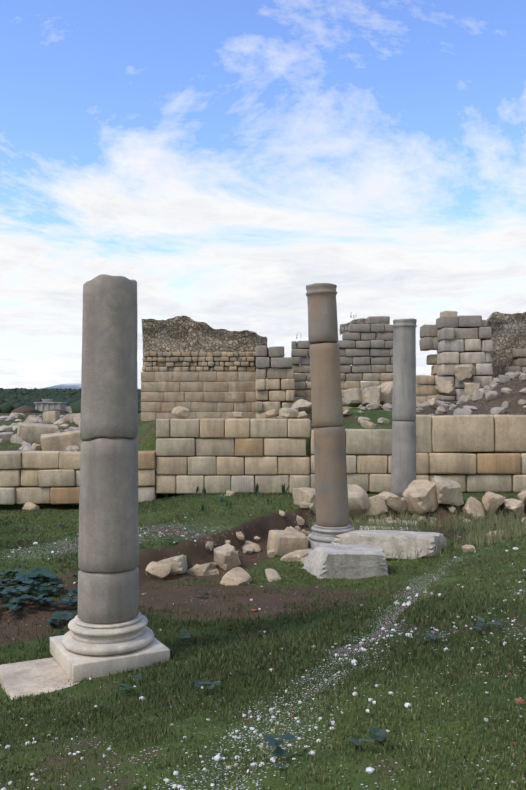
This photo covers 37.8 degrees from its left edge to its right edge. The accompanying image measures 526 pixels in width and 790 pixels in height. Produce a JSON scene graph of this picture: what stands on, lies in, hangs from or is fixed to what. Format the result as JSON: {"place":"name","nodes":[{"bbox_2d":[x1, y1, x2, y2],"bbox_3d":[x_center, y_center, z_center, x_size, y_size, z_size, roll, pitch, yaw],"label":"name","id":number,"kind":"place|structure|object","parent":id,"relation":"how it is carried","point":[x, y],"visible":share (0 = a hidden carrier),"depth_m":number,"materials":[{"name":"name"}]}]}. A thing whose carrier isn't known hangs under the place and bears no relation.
{"place":"outdoors","nodes":[
{"label":"outdoors","id":0,"kind":"place"},
{"bbox_2d":[40,383,424,397],"bbox_3d":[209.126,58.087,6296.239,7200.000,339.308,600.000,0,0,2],"label":"distant mountains","id":1,"kind":"structure","parent":0,"point":[71,386],"depth_m":6569.16,"materials":[{"name":"blue"}]},
{"bbox_2d":[0,377,525,789],"bbox_3d":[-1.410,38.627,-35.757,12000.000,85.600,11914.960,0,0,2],"label":"ground","id":2,"kind":"structure","parent":0,"point":[197,552],"depth_m":5.83,"materials":[{"name":"green plant"}]},
{"bbox_2d":[11,399,80,412],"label":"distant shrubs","id":3,"kind":"object","parent":2,"relation":"on","point":[76,407],"visible":0.02,"depth_m":61.92,"materials":[{"name":"green plant"}]},
{"bbox_2d":[34,399,71,412],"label":"distant ruined building","id":4,"kind":"structure","parent":2,"relation":"on","point":[45,405],"depth_m":149.67,"materials":[{"name":"stone"}]},
{"bbox_2d":[0,388,140,412],"bbox_3d":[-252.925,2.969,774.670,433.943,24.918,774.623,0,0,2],"label":"forest trees","id":5,"kind":"object","parent":2,"relation":"on","point":[12,399],"visible":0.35,"depth_m":761.10,"materials":[{"name":"green plant"}]},
{"bbox_2d":[0,547,313,699],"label":"column footing slabs","id":6,"kind":"structure","parent":2,"relation":"on","point":[24,678],"depth_m":6.49,"materials":[{"name":"grey stone"}]},
{"bbox_2d":[50,497,403,681],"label":"column bases","id":7,"kind":"object","parent":6,"relation":"on","point":[80,650],"depth_m":6.64,"materials":[{"name":"grey stone"}]},
{"bbox_2d":[78,274,416,623],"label":"column shafts","id":8,"kind":"object","parent":7,"relation":"on","point":[108,571],"depth_m":6.73,"materials":[{"name":"grey stone"}]},
{"bbox_2d":[305,283,348,526],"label":"stone column","id":9,"kind":"structure","parent":7,"relation":"on","point":[332,505],"depth_m":12.05,"materials":[{"name":"beige stone"}]},
{"bbox_2d":[141,371,265,420],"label":"stone block wall","id":10,"kind":"structure","parent":2,"relation":"on","point":[209,394],"depth_m":31.76,"materials":[{"name":"beige stone"}]},
{"bbox_2d":[0,312,518,767],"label":"leafy weeds","id":11,"kind":"object","parent":2,"relation":"on","point":[44,574],"visible":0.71,"depth_m":8.78,"materials":[{"name":"green plant"}]},
{"bbox_2d":[0,414,525,504],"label":"low stone wall","id":12,"kind":"structure","parent":2,"relation":"on","point":[482,453],"depth_m":18.58,"materials":[{"name":"stone"}]},
{"bbox_2d":[0,364,525,585],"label":"rubble stones","id":13,"kind":"object","parent":2,"relation":"on","point":[420,496],"visible":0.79,"depth_m":15.33,"materials":[{"name":"stone"}]},
{"bbox_2d":[0,517,525,789],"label":"flowers","id":14,"kind":"object","parent":2,"relation":"on","point":[369,770],"visible":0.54,"depth_m":4.40,"materials":[{"name":"white plant"}]},
{"bbox_2d":[142,311,525,418],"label":"ruin block walls","id":15,"kind":"structure","parent":2,"relation":"on","point":[452,338],"depth_m":30.47,"materials":[{"name":"grey stone"}]},
{"bbox_2d":[302,530,446,578],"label":"fallen stone blocks","id":16,"kind":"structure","parent":2,"relation":"on","point":[357,554],"depth_m":10.84,"materials":[{"name":"stone"}]},
{"bbox_2d":[360,519,416,530],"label":"stone slabs","id":17,"kind":"structure","parent":2,"relation":"on","point":[390,527],"depth_m":14.65,"materials":[{"name":"stone"}]},
{"bbox_2d":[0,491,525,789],"bbox_3d":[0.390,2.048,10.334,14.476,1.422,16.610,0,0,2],"label":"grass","id":18,"kind":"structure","parent":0,"point":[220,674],"depth_m":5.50,"materials":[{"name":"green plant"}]},
{"bbox_2d":[0,0,525,388],"label":"sky","id":19,"kind":"structure","parent":0,"point":[225,159],"materials":[{"name":"blue"}]},
{"bbox_2d":[141,312,525,380],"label":"ruin rubble walls","id":20,"kind":"structure","parent":0,"point":[181,334],"depth_m":31.99,"materials":[{"name":"grey stone"}]}
]}

